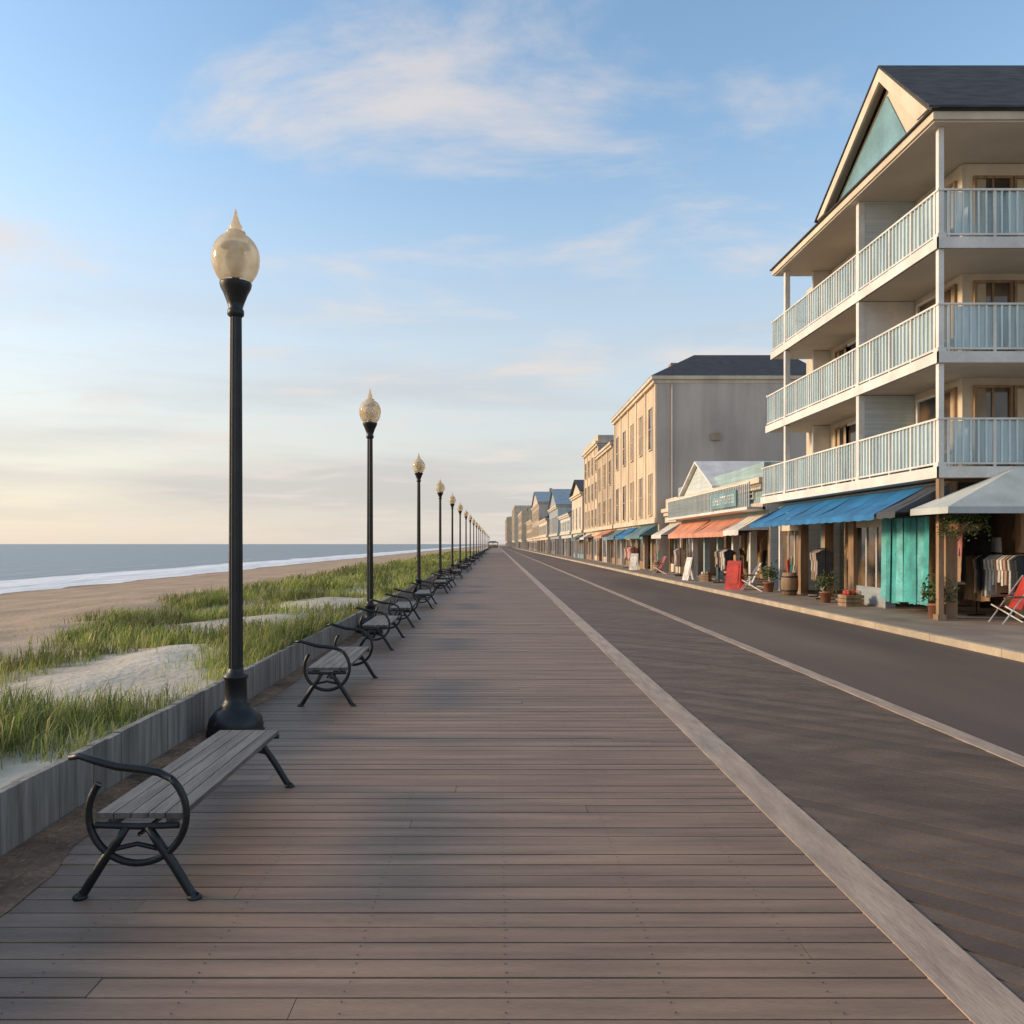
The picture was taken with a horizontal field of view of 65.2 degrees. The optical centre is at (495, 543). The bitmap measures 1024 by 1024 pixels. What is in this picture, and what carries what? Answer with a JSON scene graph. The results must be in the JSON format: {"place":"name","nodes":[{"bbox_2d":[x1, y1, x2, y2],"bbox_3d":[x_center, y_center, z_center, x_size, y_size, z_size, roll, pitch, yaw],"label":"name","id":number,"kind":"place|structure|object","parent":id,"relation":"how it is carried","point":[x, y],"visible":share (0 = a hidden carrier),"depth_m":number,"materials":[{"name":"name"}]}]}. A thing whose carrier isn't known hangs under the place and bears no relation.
{"place":"outdoors","nodes":[
{"label":"outdoors","id":0,"kind":"place"},
{"bbox_2d":[0,544,490,593],"bbox_3d":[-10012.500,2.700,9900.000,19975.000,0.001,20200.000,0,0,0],"label":"sea","id":1,"kind":"structure","parent":0,"point":[27,567],"depth_m":148.97,"materials":[{"name":"liquid"}]},
{"bbox_2d":[0,544,505,787],"bbox_3d":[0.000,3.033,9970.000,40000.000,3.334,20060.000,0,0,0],"label":"ground","id":2,"kind":"structure","parent":0,"point":[39,611],"depth_m":15.08,"materials":[{"name":"sand"}]},
{"bbox_2d":[0,550,479,769],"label":"beach grass","id":3,"kind":"structure","parent":2,"relation":"on","point":[147,629],"depth_m":11.47,"materials":[{"name":"plant"}]},
{"bbox_2d":[0,548,487,856],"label":"wooden retaining wall","id":4,"kind":"structure","parent":2,"relation":"on","point":[32,804],"depth_m":5.83,"materials":[{"name":"grey wood"}]},
{"bbox_2d":[0,547,972,1023],"bbox_3d":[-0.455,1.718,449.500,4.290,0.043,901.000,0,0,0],"label":"boardwalk","id":5,"kind":"structure","parent":2,"relation":"on","point":[514,795],"depth_m":4.01,"materials":[{"name":"brown wood"}]},
{"bbox_2d":[68,730,294,901],"bbox_3d":[-1.730,1.351,4.720,0.638,0.704,1.832,0,0,0],"label":"park bench","id":6,"kind":"object","parent":5,"relation":"on","point":[175,792],"visible":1,"depth_m":3.93,"materials":[{"name":"grey wood"}]},
{"bbox_2d":[0,573,450,933],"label":"sand drift","id":7,"kind":"object","parent":5,"relation":"on","point":[30,865],"visible":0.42,"depth_m":4.62,"materials":[{"name":"sand"}]},
{"bbox_2d":[206,208,264,738],"bbox_3d":[-2.310,-0.644,7.100,0.500,4.688,0.500,0,0,0],"label":"street lamp","id":8,"kind":"object","parent":5,"relation":"on","point":[235,258],"visible":0.99,"depth_m":7.05,"materials":[{"name":"black metal"}]},
{"bbox_2d":[295,623,377,706],"bbox_3d":[-1.799,1.351,9.260,0.638,0.704,1.832,0,0,-1],"label":"park bench","id":9,"kind":"object","parent":5,"relation":"on","point":[339,660],"visible":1,"depth_m":8.42,"materials":[{"name":"grey wood"}]},
{"bbox_2d":[357,390,382,633],"bbox_3d":[-2.410,-0.644,15.300,0.500,4.688,0.500,0,0,16],"label":"street lamp","id":10,"kind":"object","parent":5,"relation":"on","point":[369,411],"visible":0.91,"depth_m":15.25,"materials":[{"name":"black metal"}]},
{"bbox_2d":[354,599,404,650],"bbox_3d":[-1.958,1.351,13.660,0.638,0.704,1.832,0,0,-1],"label":"park bench","id":11,"kind":"object","parent":5,"relation":"on","point":[385,621],"visible":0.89,"depth_m":12.80,"materials":[{"name":"grey wood"}]},
{"bbox_2d":[384,588,420,627],"bbox_3d":[-1.983,1.351,17.160,0.638,0.704,1.832,0,0,-1],"label":"park bench","id":12,"kind":"object","parent":5,"relation":"on","point":[408,606],"visible":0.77,"depth_m":16.35,"materials":[{"name":"grey wood"}]},
{"bbox_2d":[412,453,424,596],"bbox_3d":[-2.510,-0.644,26.000,0.500,4.688,0.500,0,0,31],"label":"street lamp","id":13,"kind":"object","parent":5,"relation":"on","point":[418,465],"visible":0.88,"depth_m":25.95,"materials":[{"name":"black metal"}]},
{"bbox_2d":[410,579,436,608],"bbox_3d":[-1.968,1.351,21.860,0.638,0.704,1.832,0,0,-1],"label":"park bench","id":14,"kind":"object","parent":5,"relation":"on","point":[425,592],"visible":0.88,"depth_m":21.00,"materials":[{"name":"grey wood"}]},
{"bbox_2d":[430,571,450,593],"bbox_3d":[-1.940,1.351,28.360,0.638,0.704,1.832,0,0,0],"label":"park bench","id":15,"kind":"object","parent":5,"relation":"on","point":[440,582],"visible":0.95,"depth_m":27.50,"materials":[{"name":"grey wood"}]},
{"bbox_2d":[436,479,444,579],"bbox_3d":[-2.510,-0.644,36.000,0.500,4.688,0.500,0,0,-43],"label":"street lamp","id":16,"kind":"object","parent":5,"relation":"on","point":[440,487],"visible":0.87,"depth_m":35.95,"materials":[{"name":"black metal"}]},
{"bbox_2d":[437,568,456,587],"bbox_3d":[-1.949,1.351,31.860,0.638,0.704,1.832,0,0,2],"label":"park bench","id":17,"kind":"object","parent":5,"relation":"on","point":[447,577],"visible":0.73,"depth_m":31.01,"materials":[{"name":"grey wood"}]},
{"bbox_2d":[449,493,455,573],"bbox_3d":[-2.510,-0.644,46.000,0.500,4.688,0.500,0,0,-28],"label":"street lamp","id":18,"kind":"object","parent":5,"relation":"on","point":[452,499],"visible":0.91,"depth_m":45.94,"materials":[{"name":"black metal"}]},
{"bbox_2d":[451,564,462,578],"bbox_3d":[-1.958,1.351,39.859,0.638,0.704,1.832,0,0,-2],"label":"park bench","id":19,"kind":"object","parent":5,"relation":"on","point":[459,571],"visible":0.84,"depth_m":38.98,"materials":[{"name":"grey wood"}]},
{"bbox_2d":[457,503,462,567],"bbox_3d":[-2.510,-0.644,56.000,0.500,4.688,0.500,0,0,-12],"label":"street lamp","id":20,"kind":"object","parent":5,"relation":"on","point":[460,507],"visible":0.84,"depth_m":55.95,"materials":[{"name":"black metal"}]},
{"bbox_2d":[459,560,468,571],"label":"park bench","id":21,"kind":"object","parent":5,"relation":"on","point":[463,567],"visible":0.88,"depth_m":48.30,"materials":[{"name":"grey wood"}]},
{"bbox_2d":[464,510,468,562],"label":"street lamp","id":22,"kind":"object","parent":5,"relation":"on","point":[465,514],"visible":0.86,"depth_m":66.96,"materials":[{"name":"black metal"}]},
{"bbox_2d":[468,514,471,558],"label":"street lamp","id":23,"kind":"object","parent":5,"relation":"on","point":[470,518],"visible":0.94,"depth_m":77.95,"materials":[{"name":"black metal"}]},
{"bbox_2d":[472,518,475,558],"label":"street lamp","id":24,"kind":"object","parent":5,"relation":"on","point":[473,521],"visible":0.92,"depth_m":89.94,"materials":[{"name":"black metal"}]},
{"bbox_2d":[475,521,477,556],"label":"street lamp","id":25,"kind":"object","parent":5,"relation":"on","point":[476,524],"visible":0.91,"depth_m":102.94,"materials":[{"name":"black metal"}]},
{"bbox_2d":[488,541,497,547],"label":"boardwalk pavilion","id":26,"kind":"structure","parent":5,"relation":"on","point":[493,546],"depth_m":354.03,"materials":[{"name":"beige paint"}]},
{"bbox_2d":[0,0,1023,543],"label":"sky","id":27,"kind":"structure","parent":0,"point":[493,221],"materials":[{"name":"blue"}]},
{"bbox_2d":[653,551,662,572],"bbox_3d":[8.900,0.970,44.000,0.520,1.219,0.520,0,0,0],"label":"display barrel","id":28,"kind":"object","parent":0,"point":[657,560],"visible":0.83,"depth_m":43.85,"materials":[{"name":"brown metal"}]},
{"bbox_2d":[499,546,1023,1001],"bbox_3d":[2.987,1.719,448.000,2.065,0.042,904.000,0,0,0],"label":"boardwalk lane","id":29,"kind":"structure","parent":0,"point":[927,822],"depth_m":6.01,"materials":[{"name":"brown wood"}]},
{"bbox_2d":[498,546,1023,1023],"bbox_3d":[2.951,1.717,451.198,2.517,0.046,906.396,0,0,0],"label":"lane marking","id":30,"kind":"object","parent":29,"relation":"on","point":[970,988],"visible":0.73,"depth_m":4.39,"materials":[{"name":"paint"}]},
{"bbox_2d":[502,546,1023,755],"bbox_3d":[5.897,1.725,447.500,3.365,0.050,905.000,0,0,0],"label":"road","id":31,"kind":"structure","parent":0,"point":[979,695],"depth_m":12.09,"materials":[{"name":"asphalt"}]},
{"bbox_2d":[516,548,1023,661],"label":"kerb","id":32,"kind":"structure","parent":31,"relation":"on","point":[1011,654],"depth_m":16.26,"materials":[{"name":"concrete"}]},
{"bbox_2d":[503,545,1023,651],"bbox_3d":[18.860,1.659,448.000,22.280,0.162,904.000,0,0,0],"label":"sidewalk","id":33,"kind":"structure","parent":0,"point":[1008,634],"depth_m":17.66,"materials":[{"name":"concrete"}]},
{"bbox_2d":[505,516,511,546],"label":"distant hotel","id":34,"kind":"structure","parent":33,"relation":"on","point":[508,530],"depth_m":409.97,"materials":[{"name":"beige paint"}]},
{"bbox_2d":[511,505,530,547],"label":"beige apartments","id":35,"kind":"structure","parent":33,"relation":"on","point":[516,510],"depth_m":329.97,"materials":[{"name":"beige paint"}]},
{"bbox_2d":[518,508,531,548],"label":"brown apartments","id":36,"kind":"structure","parent":33,"relation":"on","point":[524,517],"depth_m":261.97,"materials":[{"name":"beige paint"}]},
{"bbox_2d":[526,519,532,549],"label":"cream inn","id":37,"kind":"structure","parent":33,"relation":"on","point":[529,539],"depth_m":219.07,"materials":[{"name":"paint"}]},
{"bbox_2d":[526,523,531,538],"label":"window frames","id":38,"kind":"structure","parent":37,"relation":"in","point":[530,525],"depth_m":217.68,"materials":[{"name":"beige paint"}]},
{"bbox_2d":[531,488,551,551],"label":"grey inn","id":39,"kind":"structure","parent":33,"relation":"on","point":[539,505],"depth_m":168.72,"materials":[{"name":"paint"}]},
{"bbox_2d":[533,509,538,536],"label":"window frames","id":40,"kind":"structure","parent":39,"relation":"in","point":[538,509],"depth_m":169.20,"materials":[{"name":"beige paint"}]},
{"bbox_2d":[539,520,549,552],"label":"walls","id":41,"kind":"structure","parent":33,"relation":"on","point":[546,523],"depth_m":133.97,"materials":[{"name":"beige paint"}]},
{"bbox_2d":[539,525,545,535],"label":"window frames","id":42,"kind":"structure","parent":41,"relation":"attached to","point":[542,530],"depth_m":145.25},
{"bbox_2d":[537,518,548,537],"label":"trim","id":43,"kind":"structure","parent":41,"relation":"attached to","point":[542,520],"depth_m":141.21,"materials":[{"name":"beige paint"}]},
{"bbox_2d":[540,537,547,552],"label":"shopfront","id":44,"kind":"object","parent":41,"relation":"attached to","point":[543,544],"visible":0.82,"depth_m":143.50,"materials":[{"name":"beige paint"}]},
{"bbox_2d":[549,494,571,554],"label":"walls","id":45,"kind":"structure","parent":33,"relation":"on","point":[557,512],"depth_m":114.47,"materials":[{"name":"blue"}]},
{"bbox_2d":[549,516,556,533],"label":"window frames","id":46,"kind":"structure","parent":45,"relation":"attached to","point":[553,525],"depth_m":121.95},
{"bbox_2d":[550,536,558,554],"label":"shopfront","id":47,"kind":"object","parent":45,"relation":"attached to","point":[554,544],"visible":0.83,"depth_m":122.90,"materials":[{"name":"grey"}]},
{"bbox_2d":[547,505,571,536],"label":"trim","id":48,"kind":"structure","parent":45,"relation":"attached to","point":[556,507],"depth_m":114.00,"materials":[{"name":"beige paint"}]},
{"bbox_2d":[547,489,571,509],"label":"roof","id":49,"kind":"structure","parent":48,"relation":"on","point":[560,496],"depth_m":118.82,"materials":[{"name":"blue metal"}]},
{"bbox_2d":[560,516,572,556],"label":"walls","id":50,"kind":"structure","parent":33,"relation":"on","point":[566,520],"depth_m":96.97,"materials":[{"name":"paint"}]},
{"bbox_2d":[558,513,571,534],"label":"trim","id":51,"kind":"structure","parent":50,"relation":"attached to","point":[564,516],"depth_m":102.03,"materials":[{"name":"beige paint"}]},
{"bbox_2d":[560,520,569,531],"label":"window frames","id":52,"kind":"structure","parent":50,"relation":"attached to","point":[568,525],"depth_m":102.79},
{"bbox_2d":[561,534,570,556],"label":"shopfront","id":53,"kind":"object","parent":50,"relation":"attached to","point":[565,545],"visible":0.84,"depth_m":104.40,"materials":[{"name":"beige"}]},
{"bbox_2d":[572,485,585,558],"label":"walls","id":54,"kind":"structure","parent":33,"relation":"on","point":[578,502],"depth_m":88.44,"materials":[{"name":"beige paint"}]},
{"bbox_2d":[569,491,583,533],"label":"trim","id":55,"kind":"structure","parent":54,"relation":"attached to","point":[576,495],"depth_m":88.57,"materials":[{"name":"beige paint"}]},
{"bbox_2d":[569,480,583,497],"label":"roof","id":56,"kind":"structure","parent":55,"relation":"on","point":[579,484],"depth_m":89.19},
{"bbox_2d":[573,506,580,529],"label":"window frames","id":57,"kind":"structure","parent":54,"relation":"attached to","point":[579,518],"depth_m":86.95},
{"bbox_2d":[573,533,583,558],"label":"shopfront","id":58,"kind":"object","parent":54,"relation":"attached to","point":[576,547],"visible":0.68,"depth_m":90.99,"materials":[{"name":"beige paint"}]},
{"bbox_2d":[585,445,604,532],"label":"walls","id":59,"kind":"structure","parent":33,"relation":"on","point":[600,447],"depth_m":76.31,"materials":[{"name":"beige paint"}]},
{"bbox_2d":[585,457,596,527],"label":"window frames","id":60,"kind":"structure","parent":59,"relation":"attached to","point":[591,493],"depth_m":79.22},
{"bbox_2d":[585,458,592,525],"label":"window glass","id":61,"kind":"object","parent":60,"relation":"in","point":[592,489],"visible":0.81,"depth_m":77.00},
{"bbox_2d":[586,531,598,560],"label":"shopfront","id":62,"kind":"object","parent":59,"relation":"attached to","point":[592,556],"visible":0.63,"depth_m":79.34,"materials":[{"name":"beige paint"}]},
{"bbox_2d":[587,541,598,555],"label":"shop glass","id":63,"kind":"object","parent":62,"relation":"attached to","point":[595,548],"visible":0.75,"depth_m":76.78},
{"bbox_2d":[582,441,608,532],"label":"trim","id":64,"kind":"structure","parent":59,"relation":"attached to","point":[590,449],"depth_m":78.22,"materials":[{"name":"beige paint"}]},
{"bbox_2d":[584,435,613,451],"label":"parapet","id":65,"kind":"structure","parent":64,"relation":"on","point":[604,438],"depth_m":72.60,"materials":[{"name":"beige paint"}]},
{"bbox_2d":[598,447,625,563],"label":"walls","id":66,"kind":"structure","parent":33,"relation":"on","point":[610,486],"depth_m":64.85,"materials":[{"name":"beige paint"}]},
{"bbox_2d":[594,441,613,530],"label":"trim","id":67,"kind":"structure","parent":66,"relation":"attached to","point":[607,447],"depth_m":65.59,"materials":[{"name":"beige paint"}]},
{"bbox_2d":[599,461,609,524],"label":"window glass","id":68,"kind":"object","parent":66,"relation":"in","point":[599,489],"visible":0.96,"depth_m":67.16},
{"bbox_2d":[598,459,610,524],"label":"window frames","id":69,"kind":"structure","parent":66,"relation":"attached to","point":[603,488],"depth_m":66.59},
{"bbox_2d":[599,529,614,563],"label":"shopfront","id":70,"kind":"object","parent":66,"relation":"attached to","point":[607,558],"visible":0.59,"depth_m":67.02,"materials":[{"name":"beige paint"}]},
{"bbox_2d":[594,530,613,538],"bbox_3d":[8.740,-0.773,64.750,1.020,0.655,4.500,0,0,0],"label":"awning","id":71,"kind":"object","parent":70,"relation":"attached to","point":[607,533],"visible":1,"depth_m":63.80,"materials":[{"name":"fabric"}]},
{"bbox_2d":[604,540,612,557],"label":"shop glass","id":72,"kind":"object","parent":70,"relation":"attached to","point":[605,548],"visible":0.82,"depth_m":68.46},
{"bbox_2d":[623,546,636,567],"bbox_3d":[8.836,0.857,52.552,0.500,1.421,1.183,0,0,-16],"label":"clothes rack","id":73,"kind":"object","parent":33,"relation":"on","point":[628,550],"visible":0.86,"depth_m":52.41,"materials":[{"name":"fabric"}]},
{"bbox_2d":[629,553,640,569],"bbox_3d":[8.500,1.074,49.000,0.540,1.012,0.520,0,0,34],"label":"sandwich board sign","id":74,"kind":"object","parent":33,"relation":"on","point":[634,562],"visible":1,"depth_m":48.90,"materials":[{"name":"wood"}]},
{"bbox_2d":[652,556,666,573],"bbox_3d":[8.575,1.107,42.000,0.675,0.971,0.575,0,0,0],"label":"beach chair","id":75,"kind":"object","parent":33,"relation":"on","point":[663,560],"visible":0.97,"depth_m":41.97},
{"bbox_2d":[673,547,684,575],"bbox_3d":[9.081,0.870,39.599,0.500,1.396,1.240,0,0,8],"label":"clothes rack","id":76,"kind":"object","parent":33,"relation":"on","point":[679,558],"visible":0.98,"depth_m":39.07,"materials":[{"name":"fabric"}]},
{"bbox_2d":[651,497,715,573],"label":"annex shop","id":77,"kind":"structure","parent":33,"relation":"on","point":[675,543],"depth_m":42.74,"materials":[{"name":"beige paint"}]},
{"bbox_2d":[682,557,698,579],"bbox_3d":[8.500,1.074,35.000,0.520,1.012,0.540,0,0,-16],"label":"sandwich board sign","id":78,"kind":"object","parent":33,"relation":"on","point":[690,565],"visible":0.98,"depth_m":34.93,"materials":[{"name":"wood"}]},
{"bbox_2d":[699,572,711,580],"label":"display crates","id":79,"kind":"object","parent":33,"relation":"on","point":[704,576],"visible":1,"depth_m":33.86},
{"bbox_2d":[615,383,805,571],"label":"walls","id":80,"kind":"structure","parent":33,"relation":"on","point":[734,415],"depth_m":45.47,"materials":[{"name":"beige paint"}]},
{"bbox_2d":[615,407,652,521],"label":"window frames","id":81,"kind":"structure","parent":80,"relation":"attached to","point":[639,455],"depth_m":50.81,"materials":[{"name":"wood"}]},
{"bbox_2d":[617,409,650,520],"bbox_3d":[9.124,-4.819,53.500,0.032,6.237,13.700,0,0,0],"label":"window glass","id":82,"kind":"object","parent":81,"relation":"in","point":[624,464],"visible":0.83,"depth_m":53.56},
{"bbox_2d":[631,426,649,517],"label":"curtains","id":83,"kind":"object","parent":81,"relation":"attached to","point":[631,483],"visible":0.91,"depth_m":53.75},
{"bbox_2d":[616,523,658,570],"bbox_3d":[10.415,0.192,53.500,2.310,2.777,16.000,0,0,0],"label":"shopfront","id":84,"kind":"object","parent":80,"relation":"attached to","point":[648,546],"visible":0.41,"depth_m":54.54,"materials":[{"name":"beige paint"}]},
{"bbox_2d":[606,524,657,539],"bbox_3d":[8.719,-0.721,53.400,1.062,0.836,15.200,0,0,0],"label":"awning","id":85,"kind":"object","parent":84,"relation":"attached to","point":[634,533],"visible":1,"depth_m":49.76,"materials":[{"name":"teal fabric"}]},
{"bbox_2d":[618,539,656,561],"bbox_3d":[9.377,0.401,53.500,0.015,1.395,15.800,0,0,0],"label":"shop glass","id":86,"kind":"object","parent":84,"relation":"attached to","point":[641,549],"visible":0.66,"depth_m":51.52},
{"bbox_2d":[671,383,672,497],"bbox_3d":[10.000,-3.800,45.400,0.092,10.600,0.092,0,0,23],"label":"downpipe","id":87,"kind":"object","parent":80,"relation":"attached to","point":[672,440],"visible":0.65,"depth_m":45.35,"materials":[{"name":"metal"}]},
{"bbox_2d":[611,375,804,527],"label":"trim","id":88,"kind":"structure","parent":80,"relation":"attached to","point":[645,388],"depth_m":46.70,"materials":[{"name":"beige paint"}]},
{"bbox_2d":[613,355,805,416],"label":"roof","id":89,"kind":"structure","parent":88,"relation":"on","point":[729,365],"depth_m":46.61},
{"bbox_2d":[711,433,719,439],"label":"vents","id":90,"kind":"object","parent":80,"relation":"attached to","point":[715,436],"visible":0.5,"depth_m":45.34,"materials":[{"name":"metal"}]},
{"bbox_2d":[713,548,735,582],"bbox_3d":[9.024,0.866,31.539,0.500,1.404,1.120,0,0,-8],"label":"clothes rack","id":91,"kind":"object","parent":33,"relation":"on","point":[723,558],"visible":0.83,"depth_m":31.30,"materials":[{"name":"fabric"}]},
{"bbox_2d":[724,560,744,589],"bbox_3d":[8.300,1.074,27.800,0.540,1.012,0.520,0,0,40],"label":"sandwich board sign","id":92,"kind":"object","parent":33,"relation":"on","point":[734,577],"visible":0.98,"depth_m":27.69,"materials":[{"name":"wood"}]},
{"bbox_2d":[740,563,761,591],"bbox_3d":[8.576,1.107,26.905,0.675,0.971,0.575,0,0,12],"label":"beach chair","id":93,"kind":"object","parent":33,"relation":"on","point":[754,574],"visible":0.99,"depth_m":26.70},
{"bbox_2d":[667,461,843,588],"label":"turquoise shop","id":94,"kind":"structure","parent":33,"relation":"on","point":[722,498],"depth_m":32.53},
{"bbox_2d":[756,560,780,591],"bbox_3d":[9.036,1.048,26.415,0.769,1.065,0.756,0,0,-8],"label":"potted plant","id":95,"kind":"object","parent":33,"relation":"on","point":[768,586],"visible":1,"depth_m":26.30,"materials":[{"name":"green plant"}]},
{"bbox_2d":[781,557,797,594],"bbox_3d":[9.100,0.985,24.800,0.520,1.190,0.520,0,0,0],"label":"display barrel","id":96,"kind":"object","parent":33,"relation":"on","point":[789,581],"visible":1,"depth_m":24.63,"materials":[{"name":"brown wood"}]},
{"bbox_2d":[809,548,834,599],"bbox_3d":[9.426,0.839,23.173,0.500,1.458,1.204,0,0,12],"label":"clothes rack","id":97,"kind":"object","parent":33,"relation":"on","point":[821,560],"visible":0.93,"depth_m":22.68,"materials":[{"name":"fabric"}]},
{"bbox_2d":[813,570,841,602],"bbox_3d":[8.873,1.125,21.633,0.691,0.909,0.739,0,0,-19],"label":"potted plant","id":98,"kind":"object","parent":33,"relation":"on","point":[825,597],"visible":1,"depth_m":21.51,"materials":[{"name":"green plant"}]},
{"bbox_2d":[838,590,863,606],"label":"display crates","id":99,"kind":"object","parent":33,"relation":"on","point":[851,598],"visible":1,"depth_m":20.17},
{"bbox_2d":[750,65,1023,620],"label":"balcony hotel","id":100,"kind":"structure","parent":33,"relation":"on","point":[906,253],"depth_m":18.33,"materials":[{"name":"beige paint"}]},
{"bbox_2d":[839,179,1008,482],"bbox_3d":[10.999,-4.970,21.421,3.542,6.560,9.162,0,0,-26],"label":"window glass","id":101,"kind":"structure","parent":100,"relation":"in","point":[1001,290],"depth_m":18.09,"materials":[{"name":"glass"}]},
{"bbox_2d":[835,175,1023,483],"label":"window frames","id":102,"kind":"structure","parent":100,"relation":"in","point":[1012,179],"depth_m":18.06,"materials":[{"name":"brown paint"}]},
{"bbox_2d":[933,513,976,538],"bbox_3d":[9.402,-0.443,16.410,0.738,0.715,0.751,0,0,0],"label":"hanging basket","id":103,"kind":"object","parent":100,"relation":"hanging from","point":[950,526],"visible":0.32,"depth_m":16.40,"materials":[{"name":"plant"}]},
{"bbox_2d":[937,513,980,540],"bbox_3d":[9.206,-0.424,15.913,0.707,0.752,0.702,0,0,-26],"label":"hanging basket","id":104,"kind":"object","parent":100,"relation":"hanging from","point":[956,526],"visible":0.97,"depth_m":15.82,"materials":[{"name":"ceramic"}]},
{"bbox_2d":[953,513,991,540],"bbox_3d":[9.576,-0.428,16.098,0.718,0.744,0.738,0,0,37],"label":"hanging basket","id":105,"kind":"object","parent":100,"relation":"hanging from","point":[975,519],"visible":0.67,"depth_m":15.99,"materials":[{"name":"plant"}]},
{"bbox_2d":[917,568,959,618],"bbox_3d":[9.372,1.039,16.885,0.781,1.081,0.877,0,0,38],"label":"potted plant","id":106,"kind":"object","parent":33,"relation":"on","point":[931,606],"visible":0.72,"depth_m":16.83,"materials":[{"name":"green plant"}]},
{"bbox_2d":[967,552,1023,620],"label":"clothes rack","id":107,"kind":"object","parent":33,"relation":"on","point":[1004,573],"visible":0.96,"depth_m":16.91,"materials":[{"name":"fabric"}]},
{"bbox_2d":[988,575,1023,624],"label":"beach chair","id":108,"kind":"object","parent":33,"relation":"on","point":[1017,601],"visible":0.99,"depth_m":16.01,"materials":[{"name":"fabric"}]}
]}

